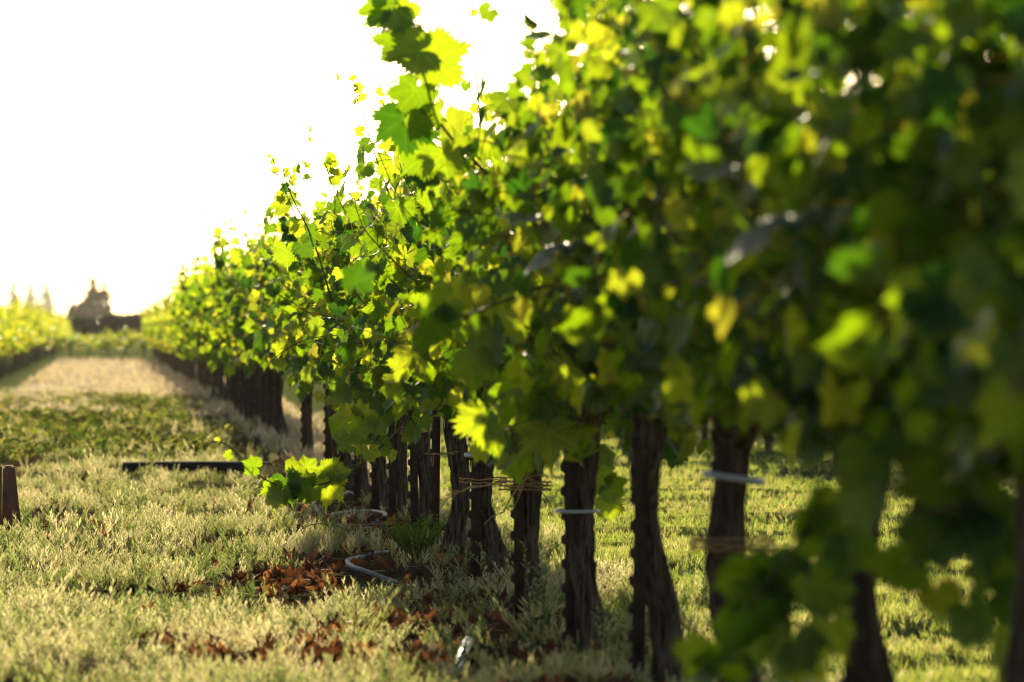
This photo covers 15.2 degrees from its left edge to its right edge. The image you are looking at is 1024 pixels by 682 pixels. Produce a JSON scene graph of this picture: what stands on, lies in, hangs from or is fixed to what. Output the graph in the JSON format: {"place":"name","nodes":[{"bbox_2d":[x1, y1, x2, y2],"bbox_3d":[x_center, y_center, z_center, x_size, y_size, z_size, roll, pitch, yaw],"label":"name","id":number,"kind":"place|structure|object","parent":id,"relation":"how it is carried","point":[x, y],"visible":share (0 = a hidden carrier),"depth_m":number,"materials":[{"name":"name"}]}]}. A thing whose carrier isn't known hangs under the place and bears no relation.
{"place":"outdoors","nodes":[
{"label":"outdoors","id":0,"kind":"place"},
{"bbox_2d":[0,356,443,486],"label":"dry grass","id":1,"kind":"structure","parent":0,"point":[292,421],"depth_m":55.35,"materials":[{"name":"plant"}]},
{"bbox_2d":[0,0,1006,315],"label":"sky","id":2,"kind":"structure","parent":0,"point":[119,119],"materials":[{"name":"white"}]},
{"bbox_2d":[0,347,1014,681],"bbox_3d":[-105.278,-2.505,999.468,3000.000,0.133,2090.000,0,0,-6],"label":"ground","id":3,"kind":"structure","parent":0,"point":[18,377],"depth_m":20.55,"materials":[{"name":"plant"}]},
{"bbox_2d":[0,316,17,355],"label":"grapevine","id":4,"kind":"object","parent":3,"relation":"on","point":[4,347],"visible":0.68,"depth_m":73.22,"materials":[{"name":"green plant"}]},
{"bbox_2d":[0,294,19,327],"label":"grapevine","id":5,"kind":"object","parent":3,"relation":"on","point":[10,308],"visible":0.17,"depth_m":82.94,"materials":[{"name":"green plant"}]},
{"bbox_2d":[0,465,20,533],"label":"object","id":6,"kind":"object","parent":3,"relation":"on","point":[9,503],"visible":0.79,"depth_m":19.02,"materials":[{"name":"wood"}]},
{"bbox_2d":[0,306,20,349],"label":"grapevine","id":7,"kind":"object","parent":3,"relation":"on","point":[8,342],"visible":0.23,"depth_m":77.33,"materials":[{"name":"green plant"}]},
{"bbox_2d":[0,325,21,376],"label":"grapevine","id":8,"kind":"object","parent":3,"relation":"on","point":[11,349],"visible":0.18,"depth_m":80.34,"materials":[{"name":"green plant"}]},
{"bbox_2d":[0,305,22,375],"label":"grapevine","id":9,"kind":"object","parent":3,"relation":"on","point":[18,325],"visible":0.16,"depth_m":81.93,"materials":[{"name":"green plant"}]},
{"bbox_2d":[6,280,20,311],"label":"conifer","id":10,"kind":"object","parent":3,"relation":"on","point":[12,293],"visible":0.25,"depth_m":1784.72,"materials":[{"name":"green plant"}]},
{"bbox_2d":[4,328,26,373],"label":"grapevine","id":11,"kind":"object","parent":3,"relation":"on","point":[14,348],"visible":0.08,"depth_m":84.77,"materials":[{"name":"green plant"}]},
{"bbox_2d":[4,305,33,371],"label":"grapevine","id":12,"kind":"object","parent":3,"relation":"on","point":[30,334],"visible":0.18,"depth_m":89.30,"materials":[{"name":"green plant"}]},
{"bbox_2d":[1,303,37,369],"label":"grapevine","id":13,"kind":"object","parent":3,"relation":"on","point":[30,331],"visible":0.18,"depth_m":93.43,"materials":[{"name":"green plant"}]},
{"bbox_2d":[8,290,34,367],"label":"grapevine","id":14,"kind":"object","parent":3,"relation":"on","point":[27,314],"visible":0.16,"depth_m":97.92,"materials":[{"name":"green plant"}]},
{"bbox_2d":[23,283,38,309],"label":"conifer","id":15,"kind":"object","parent":3,"relation":"on","point":[32,297],"visible":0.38,"depth_m":1834.76,"materials":[{"name":"green plant"}]},
{"bbox_2d":[19,293,44,364],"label":"grapevine","id":16,"kind":"object","parent":3,"relation":"on","point":[34,320],"visible":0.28,"depth_m":105.34,"materials":[{"name":"green plant"}]},
{"bbox_2d":[38,280,56,311],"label":"conifer","id":17,"kind":"object","parent":3,"relation":"on","point":[46,295],"visible":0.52,"depth_m":1885.30,"materials":[{"name":"green plant"}]},
{"bbox_2d":[41,327,69,358],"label":"grapevine","id":18,"kind":"object","parent":3,"relation":"on","point":[55,342],"visible":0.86,"depth_m":126.22,"materials":[{"name":"green plant"}]},
{"bbox_2d":[53,329,86,358],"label":"grapevine","id":19,"kind":"object","parent":3,"relation":"on","point":[70,343],"visible":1,"depth_m":125.90,"materials":[{"name":"green plant"}]},
{"bbox_2d":[66,302,89,317],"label":"broadleaf tree","id":20,"kind":"object","parent":3,"relation":"on","point":[81,311],"visible":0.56,"depth_m":495.99,"materials":[{"name":"green plant"}]},
{"bbox_2d":[74,332,102,357],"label":"grapevine","id":21,"kind":"object","parent":3,"relation":"on","point":[84,343],"visible":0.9,"depth_m":126.20,"materials":[{"name":"green plant"}]},
{"bbox_2d":[77,294,100,317],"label":"broadleaf tree","id":22,"kind":"object","parent":3,"relation":"on","point":[90,303],"visible":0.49,"depth_m":501.47,"materials":[{"name":"green plant"}]},
{"bbox_2d":[84,276,104,315],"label":"conifer","id":23,"kind":"object","parent":3,"relation":"on","point":[94,291],"visible":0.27,"depth_m":516.40,"materials":[{"name":"green plant"}]},
{"bbox_2d":[55,312,147,346],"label":"hedge","id":24,"kind":"object","parent":3,"relation":"on","point":[115,323],"visible":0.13,"depth_m":203.22,"materials":[{"name":"green plant"}]},
{"bbox_2d":[91,326,123,357],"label":"grapevine","id":25,"kind":"object","parent":3,"relation":"on","point":[107,341],"visible":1,"depth_m":126.06,"materials":[{"name":"green plant"}]},
{"bbox_2d":[100,280,114,313],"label":"conifer","id":26,"kind":"object","parent":3,"relation":"on","point":[105,296],"visible":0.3,"depth_m":526.57,"materials":[{"name":"green plant"}]},
{"bbox_2d":[0,389,246,463],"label":"leafy weeds","id":27,"kind":"object","parent":3,"relation":"on","point":[86,422],"visible":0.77,"depth_m":36.66,"materials":[{"name":"plant"}]},
{"bbox_2d":[113,325,142,357],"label":"grapevine","id":28,"kind":"object","parent":3,"relation":"on","point":[129,341],"visible":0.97,"depth_m":126.55,"materials":[{"name":"green plant"}]},
{"bbox_2d":[126,329,150,357],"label":"grapevine","id":29,"kind":"object","parent":3,"relation":"on","point":[142,344],"visible":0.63,"depth_m":126.10,"materials":[{"name":"green plant"}]},
{"bbox_2d":[163,290,189,378],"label":"grapevine","id":30,"kind":"object","parent":3,"relation":"on","point":[167,302],"visible":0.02,"depth_m":70.41,"materials":[{"name":"green plant"}]},
{"bbox_2d":[169,260,203,387],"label":"grapevine","id":31,"kind":"object","parent":3,"relation":"on","point":[173,313],"visible":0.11,"depth_m":59.66,"materials":[{"name":"green plant"}]},
{"bbox_2d":[172,274,208,394],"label":"grapevine","id":32,"kind":"object","parent":3,"relation":"on","point":[176,296],"visible":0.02,"depth_m":56.47,"materials":[{"name":"green plant"}]},
{"bbox_2d":[173,273,207,390],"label":"grapevine","id":33,"kind":"object","parent":3,"relation":"on","point":[182,355],"visible":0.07,"depth_m":58.16,"materials":[{"name":"green plant"}]},
{"bbox_2d":[175,289,214,398],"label":"grapevine","id":34,"kind":"object","parent":3,"relation":"on","point":[213,372],"visible":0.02,"depth_m":53.68,"materials":[{"name":"green plant"}]},
{"bbox_2d":[122,461,271,471],"bbox_3d":[-2.186,0.871,26.646,1.072,0.080,0.132,0,0,13],"label":"black pipe","id":35,"kind":"object","parent":3,"relation":"on","point":[193,465],"visible":0.77,"depth_m":26.62,"materials":[{"name":"plastic"}]},
{"bbox_2d":[177,255,222,400],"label":"grapevine","id":36,"kind":"object","parent":3,"relation":"on","point":[184,319],"visible":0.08,"depth_m":50.72,"materials":[{"name":"green plant"}]},
{"bbox_2d":[183,244,225,402],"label":"grapevine","id":37,"kind":"object","parent":3,"relation":"on","point":[187,307],"visible":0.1,"depth_m":49.22,"materials":[{"name":"green plant"}]},
{"bbox_2d":[181,244,230,399],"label":"grapevine","id":38,"kind":"object","parent":3,"relation":"on","point":[191,356],"visible":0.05,"depth_m":52.18,"materials":[{"name":"green plant"}]},
{"bbox_2d":[184,286,229,402],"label":"grapevine","id":39,"kind":"object","parent":3,"relation":"on","point":[189,338],"visible":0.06,"depth_m":47.72,"materials":[{"name":"green plant"}]},
{"bbox_2d":[186,259,230,401],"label":"grapevine","id":40,"kind":"object","parent":3,"relation":"on","point":[189,282],"visible":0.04,"depth_m":46.00,"materials":[{"name":"green plant"}]},
{"bbox_2d":[192,234,244,410],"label":"grapevine","id":41,"kind":"object","parent":3,"relation":"on","point":[198,302],"visible":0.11,"depth_m":43.25,"materials":[{"name":"green plant"}]},
{"bbox_2d":[197,262,249,418],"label":"grapevine","id":42,"kind":"object","parent":3,"relation":"on","point":[206,281],"visible":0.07,"depth_m":40.05,"materials":[{"name":"green plant"}]},
{"bbox_2d":[190,229,267,409],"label":"grapevine","id":43,"kind":"object","parent":3,"relation":"on","point":[199,336],"visible":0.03,"depth_m":44.64,"materials":[{"name":"green plant"}]},
{"bbox_2d":[198,224,263,414],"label":"grapevine","id":44,"kind":"object","parent":3,"relation":"on","point":[212,365],"visible":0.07,"depth_m":41.72,"materials":[{"name":"green plant"}]},
{"bbox_2d":[234,365,237,411],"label":"vine stake","id":45,"kind":"object","parent":3,"relation":"on","point":[236,391],"visible":0.28,"depth_m":43.23,"materials":[{"name":"wood"}]},
{"bbox_2d":[239,366,243,416],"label":"vine stake","id":46,"kind":"object","parent":3,"relation":"on","point":[241,378],"visible":0.35,"depth_m":41.74,"materials":[{"name":"wood"}]},
{"bbox_2d":[209,218,275,429],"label":"grapevine","id":47,"kind":"object","parent":3,"relation":"on","point":[220,265],"visible":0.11,"depth_m":34.30,"materials":[{"name":"green plant"}]},
{"bbox_2d":[202,235,285,424],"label":"grapevine","id":48,"kind":"object","parent":3,"relation":"on","point":[206,348],"visible":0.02,"depth_m":38.76,"materials":[{"name":"green plant"}]},
{"bbox_2d":[243,376,248,422],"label":"vine stake","id":49,"kind":"object","parent":3,"relation":"on","point":[245,408],"visible":0.34,"depth_m":40.24,"materials":[{"name":"wood"}]},
{"bbox_2d":[205,235,289,427],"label":"grapevine","id":50,"kind":"object","parent":3,"relation":"on","point":[227,315],"visible":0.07,"depth_m":37.26,"materials":[{"name":"green plant"}]},
{"bbox_2d":[248,373,252,425],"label":"vine stake","id":51,"kind":"object","parent":3,"relation":"on","point":[250,397],"visible":0.29,"depth_m":38.75,"materials":[{"name":"wood"}]},
{"bbox_2d":[212,204,292,425],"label":"grapevine","id":52,"kind":"object","parent":3,"relation":"on","point":[225,357],"visible":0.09,"depth_m":35.67,"materials":[{"name":"green plant"}]},
{"bbox_2d":[254,362,259,425],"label":"vine stake","id":53,"kind":"object","parent":3,"relation":"on","point":[256,405],"visible":0.38,"depth_m":37.26,"materials":[{"name":"wood"}]},
{"bbox_2d":[260,368,265,426],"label":"vine stake","id":54,"kind":"object","parent":3,"relation":"on","point":[263,400],"visible":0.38,"depth_m":35.77,"materials":[{"name":"wood"}]},
{"bbox_2d":[219,204,309,438],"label":"grapevine","id":55,"kind":"object","parent":3,"relation":"on","point":[228,298],"visible":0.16,"depth_m":32.82,"materials":[{"name":"green plant"}]},
{"bbox_2d":[266,366,271,433],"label":"vine stake","id":56,"kind":"object","parent":3,"relation":"on","point":[269,392],"visible":0.45,"depth_m":34.28,"materials":[{"name":"wood"}]},
{"bbox_2d":[230,211,320,456],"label":"grapevine","id":57,"kind":"object","parent":3,"relation":"on","point":[252,255],"visible":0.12,"depth_m":28.01,"materials":[{"name":"green plant"}]},
{"bbox_2d":[274,370,279,444],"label":"vine stake","id":58,"kind":"object","parent":3,"relation":"on","point":[277,405],"visible":0.41,"depth_m":32.79,"materials":[{"name":"wood"}]},
{"bbox_2d":[204,179,376,458],"bbox_3d":[-1.386,-0.072,26.184,1.333,2.033,6.759,0,0,-14],"label":"grapevine","id":59,"kind":"object","parent":3,"relation":"on","point":[259,343],"visible":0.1,"depth_m":25.44,"materials":[{"name":"green plant"}]},
{"bbox_2d":[299,369,306,451],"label":"vine stake","id":60,"kind":"object","parent":3,"relation":"on","point":[303,439],"visible":0.3,"depth_m":28.31,"materials":[{"name":"wood"}]},
{"bbox_2d":[203,122,413,524],"bbox_3d":[-0.631,-0.055,18.707,1.255,2.081,4.065,0,0,3],"label":"grapevine","id":61,"kind":"object","parent":3,"relation":"on","point":[306,482],"visible":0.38,"depth_m":18.38,"materials":[{"name":"green plant"}]},
{"bbox_2d":[259,160,379,491],"bbox_3d":[-0.973,-0.072,23.814,1.208,2.129,1.892,0,0,-6],"label":"grapevine","id":62,"kind":"object","parent":3,"relation":"on","point":[305,387],"visible":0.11,"depth_m":23.85,"materials":[{"name":"green plant"}]},
{"bbox_2d":[261,132,388,511],"bbox_3d":[-0.768,-0.070,20.771,1.239,2.150,2.275,0,0,-6],"label":"grapevine","id":63,"kind":"object","parent":3,"relation":"on","point":[313,272],"visible":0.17,"depth_m":20.90,"materials":[{"name":"green plant"}]},
{"bbox_2d":[323,381,329,459],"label":"vine stake","id":64,"kind":"object","parent":3,"relation":"on","point":[326,443],"visible":0.33,"depth_m":25.33,"materials":[{"name":"wood"}]},
{"bbox_2d":[1,490,668,681],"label":"fallen leaves","id":65,"kind":"object","parent":3,"relation":"on","point":[396,618],"visible":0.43,"depth_m":12.81,"materials":[{"name":"brown plant"}]},
{"bbox_2d":[257,155,412,499],"bbox_3d":[-0.907,-0.110,22.426,1.181,2.183,2.149,0,0,-6],"label":"grapevine","id":66,"kind":"object","parent":3,"relation":"on","point":[297,352],"visible":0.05,"depth_m":22.30,"materials":[{"name":"green plant"}]},
{"bbox_2d":[352,397,359,499],"bbox_3d":[-0.908,0.329,22.356,0.048,1.386,0.031,0,0,-10],"label":"vine stake","id":67,"kind":"object","parent":3,"relation":"on","point":[356,477],"visible":0.2,"depth_m":22.34,"materials":[{"name":"wood"}]},
{"bbox_2d":[312,491,413,586],"bbox_3d":[-0.797,0.935,19.556,0.351,0.103,8.877,0,0,-4],"label":"irrigation hose","id":68,"kind":"object","parent":3,"relation":"on","point":[349,564],"visible":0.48,"depth_m":16.37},
{"bbox_2d":[106,493,625,679],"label":"twig litter","id":69,"kind":"object","parent":3,"relation":"on","point":[327,568],"visible":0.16,"depth_m":15.20,"materials":[{"name":"brown plant"}]},
{"bbox_2d":[369,435,377,509],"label":"vine stake","id":70,"kind":"object","parent":3,"relation":"on","point":[373,489],"visible":0.21,"depth_m":20.85,"materials":[{"name":"metal"}]},
{"bbox_2d":[264,70,505,554],"bbox_3d":[-0.115,-0.092,16.122,1.305,2.136,2.257,0,0,-21],"label":"grapevine","id":71,"kind":"object","parent":3,"relation":"on","point":[375,309],"visible":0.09,"depth_m":16.37,"materials":[{"name":"green plant"}]},
{"bbox_2d":[386,420,395,518],"bbox_3d":[-0.614,0.332,19.371,0.048,1.386,0.031,-1,0,-7],"label":"vine stake","id":72,"kind":"object","parent":3,"relation":"on","point":[391,479],"visible":0.27,"depth_m":19.36,"materials":[{"name":"wood"}]},
{"bbox_2d":[308,76,483,536],"bbox_3d":[-0.326,-0.113,17.786,1.167,2.217,2.148,0,0,-6],"label":"grapevine","id":73,"kind":"object","parent":3,"relation":"on","point":[342,390],"visible":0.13,"depth_m":17.76,"materials":[{"name":"green plant"}]},
{"bbox_2d":[371,583,422,611],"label":"tall weed","id":74,"kind":"object","parent":3,"relation":"on","point":[398,594],"visible":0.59,"depth_m":14.04,"materials":[{"name":"green plant"}]},
{"bbox_2d":[407,405,417,538],"bbox_3d":[-0.464,0.340,17.879,0.048,1.386,0.031,0,0,-3],"label":"vine stake","id":75,"kind":"object","parent":3,"relation":"on","point":[413,481],"visible":0.33,"depth_m":17.86,"materials":[{"name":"wood"}]},
{"bbox_2d":[380,511,449,559],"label":"bushy weed","id":76,"kind":"object","parent":3,"relation":"on","point":[419,545],"visible":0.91,"depth_m":16.15,"materials":[{"name":"green plant"}]},
{"bbox_2d":[428,404,440,554],"bbox_3d":[-0.332,0.326,16.384,0.048,1.386,0.031,1,0,-17],"label":"vine stake","id":77,"kind":"object","parent":3,"relation":"on","point":[434,485],"visible":0.33,"depth_m":16.37,"materials":[{"name":"metal"}]},
{"bbox_2d":[395,575,479,609],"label":"tall weed","id":78,"kind":"object","parent":3,"relation":"on","point":[453,598],"visible":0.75,"depth_m":13.92,"materials":[{"name":"green plant"}]},
{"bbox_2d":[353,0,560,587],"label":"grapevine","id":79,"kind":"object","parent":3,"relation":"on","point":[396,275],"visible":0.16,"depth_m":14.90,"materials":[{"name":"green plant"}]},
{"bbox_2d":[443,477,506,505],"bbox_3d":[-0.141,0.586,14.849,0.176,0.114,0.290,0,0,24],"label":"twine tie","id":80,"kind":"object","parent":79,"relation":"attached to","point":[454,494],"visible":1,"depth_m":14.82,"materials":[{"name":"fabric"}]},
{"bbox_2d":[434,544,485,583],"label":"tall weed","id":81,"kind":"object","parent":3,"relation":"on","point":[463,568],"visible":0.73,"depth_m":15.14,"materials":[{"name":"green plant"}]},
{"bbox_2d":[451,637,472,671],"bbox_3d":[-0.154,0.960,11.513,0.052,0.091,1.119,0,0,3],"label":"hose end","id":82,"kind":"object","parent":3,"relation":"on","point":[460,649],"visible":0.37,"depth_m":11.47,"materials":[{"name":"white plastic"}]},
{"bbox_2d":[0,382,933,681],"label":"silvery weeds","id":83,"kind":"object","parent":3,"relation":"on","point":[38,628],"visible":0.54,"depth_m":13.95,"materials":[{"name":"green plant"}]},
{"bbox_2d":[468,436,480,582],"bbox_3d":[-0.144,0.374,14.896,0.048,1.386,0.031,0,0,3],"label":"vine stake","id":84,"kind":"object","parent":3,"relation":"on","point":[474,516],"visible":0.38,"depth_m":14.88,"materials":[{"name":"metal"}]},
{"bbox_2d":[436,579,514,619],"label":"tall weed","id":85,"kind":"object","parent":3,"relation":"on","point":[482,599],"visible":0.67,"depth_m":13.47,"materials":[{"name":"green plant"}]},
{"bbox_2d":[352,29,628,618],"bbox_3d":[0.028,-0.063,13.475,1.181,2.182,2.149,0,0,-6],"label":"grapevine","id":86,"kind":"object","parent":3,"relation":"on","point":[609,490],"visible":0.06,"depth_m":13.33,"materials":[{"name":"green plant"}]},
{"bbox_2d":[484,467,551,524],"bbox_3d":[0.018,0.533,13.390,0.249,0.210,0.189,0,0,-6],"label":"twine tie","id":87,"kind":"object","parent":86,"relation":"attached to","point":[523,485],"visible":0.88,"depth_m":13.36,"materials":[{"name":"fabric"}]},
{"bbox_2d":[465,541,561,598],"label":"tall weed","id":88,"kind":"object","parent":3,"relation":"on","point":[489,574],"visible":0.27,"depth_m":14.30,"materials":[{"name":"green plant"}]},
{"bbox_2d":[510,426,524,618],"bbox_3d":[0.016,0.378,13.405,0.049,1.386,0.031,-1,0,0],"label":"vine stake","id":89,"kind":"object","parent":3,"relation":"on","point":[517,557],"visible":0.34,"depth_m":13.39,"materials":[{"name":"metal"}]},
{"bbox_2d":[519,539,553,621],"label":"tall weed","id":90,"kind":"object","parent":3,"relation":"on","point":[543,589],"visible":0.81,"depth_m":13.14,"materials":[{"name":"green plant"}]},
{"bbox_2d":[354,0,752,655],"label":"grapevine","id":91,"kind":"object","parent":3,"relation":"on","point":[408,116],"visible":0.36,"depth_m":11.31,"materials":[{"name":"green plant"}]},
{"bbox_2d":[554,508,599,513],"bbox_3d":[0.202,0.528,11.929,0.143,0.011,0.131,0,0,-6],"label":"plastic band","id":92,"kind":"object","parent":91,"relation":"attached to","point":[562,510],"visible":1,"depth_m":11.87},
{"bbox_2d":[340,0,779,681],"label":"grapevine","id":93,"kind":"object","parent":3,"relation":"on","point":[472,364],"visible":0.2,"depth_m":10.36,"materials":[{"name":"green plant"}]},
{"bbox_2d":[560,298,576,657],"bbox_3d":[0.172,0.391,11.912,0.049,1.386,0.031,-1,0,-5],"label":"vine stake","id":94,"kind":"object","parent":3,"relation":"on","point":[568,488],"visible":0.46,"depth_m":11.90,"materials":[{"name":"metal"}]},
{"bbox_2d":[600,591,621,625],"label":"tall weed","id":95,"kind":"object","parent":3,"relation":"on","point":[604,613],"visible":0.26,"depth_m":12.83,"materials":[{"name":"green plant"}]},
{"bbox_2d":[590,599,651,668],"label":"tall weed","id":96,"kind":"object","parent":3,"relation":"on","point":[628,625],"visible":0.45,"depth_m":11.36,"materials":[{"name":"green plant"}]},
{"bbox_2d":[627,412,647,674],"bbox_3d":[0.344,0.350,10.422,0.049,1.386,0.031,1,0,-5],"label":"vine stake","id":97,"kind":"object","parent":3,"relation":"on","point":[638,556],"visible":0.5,"depth_m":10.41,"materials":[{"name":"metal"}]},
{"bbox_2d":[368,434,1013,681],"bbox_3d":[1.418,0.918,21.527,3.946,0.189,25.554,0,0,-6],"label":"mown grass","id":98,"kind":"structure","parent":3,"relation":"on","point":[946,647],"depth_m":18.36,"materials":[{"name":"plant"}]},
{"bbox_2d":[681,609,711,639],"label":"tall weed","id":99,"kind":"object","parent":3,"relation":"on","point":[695,626],"visible":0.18,"depth_m":11.66,"materials":[{"name":"green plant"}]},
{"bbox_2d":[710,418,731,681],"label":"vine stake","id":100,"kind":"object","parent":3,"relation":"on","point":[718,464],"visible":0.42,"depth_m":8.91,"materials":[{"name":"metal"}]},
{"bbox_2d":[511,0,1007,681],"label":"grapevine","id":101,"kind":"object","parent":3,"relation":"on","point":[603,312],"visible":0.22,"depth_m":8.91,"materials":[{"name":"green plant"}]},
{"bbox_2d":[690,535,776,552],"bbox_3d":[0.516,0.471,8.947,0.206,0.036,0.156,0,0,-6],"label":"twine tie","id":102,"kind":"object","parent":101,"relation":"attached to","point":[748,547],"visible":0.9,"depth_m":8.89,"materials":[{"name":"fabric"}]},
{"bbox_2d":[702,470,764,485],"bbox_3d":[0.516,0.318,8.944,0.149,0.037,0.137,0,0,-6],"label":"plastic band","id":103,"kind":"object","parent":101,"relation":"attached to","point":[734,478],"visible":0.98,"depth_m":8.89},
{"bbox_2d":[579,0,1015,681],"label":"grapevine","id":104,"kind":"object","parent":3,"relation":"on","point":[753,624],"visible":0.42,"depth_m":6.75,"materials":[{"name":"green plant"}]},
{"bbox_2d":[838,197,867,681],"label":"vine stake","id":105,"kind":"object","parent":3,"relation":"on","point":[853,671],"visible":0.04,"depth_m":7.42,"materials":[{"name":"wood"}]},
{"bbox_2d":[697,0,1023,681],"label":"grapevine","id":106,"kind":"object","parent":3,"relation":"on","point":[936,257],"visible":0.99,"depth_m":5.84,"materials":[{"name":"green plant"}]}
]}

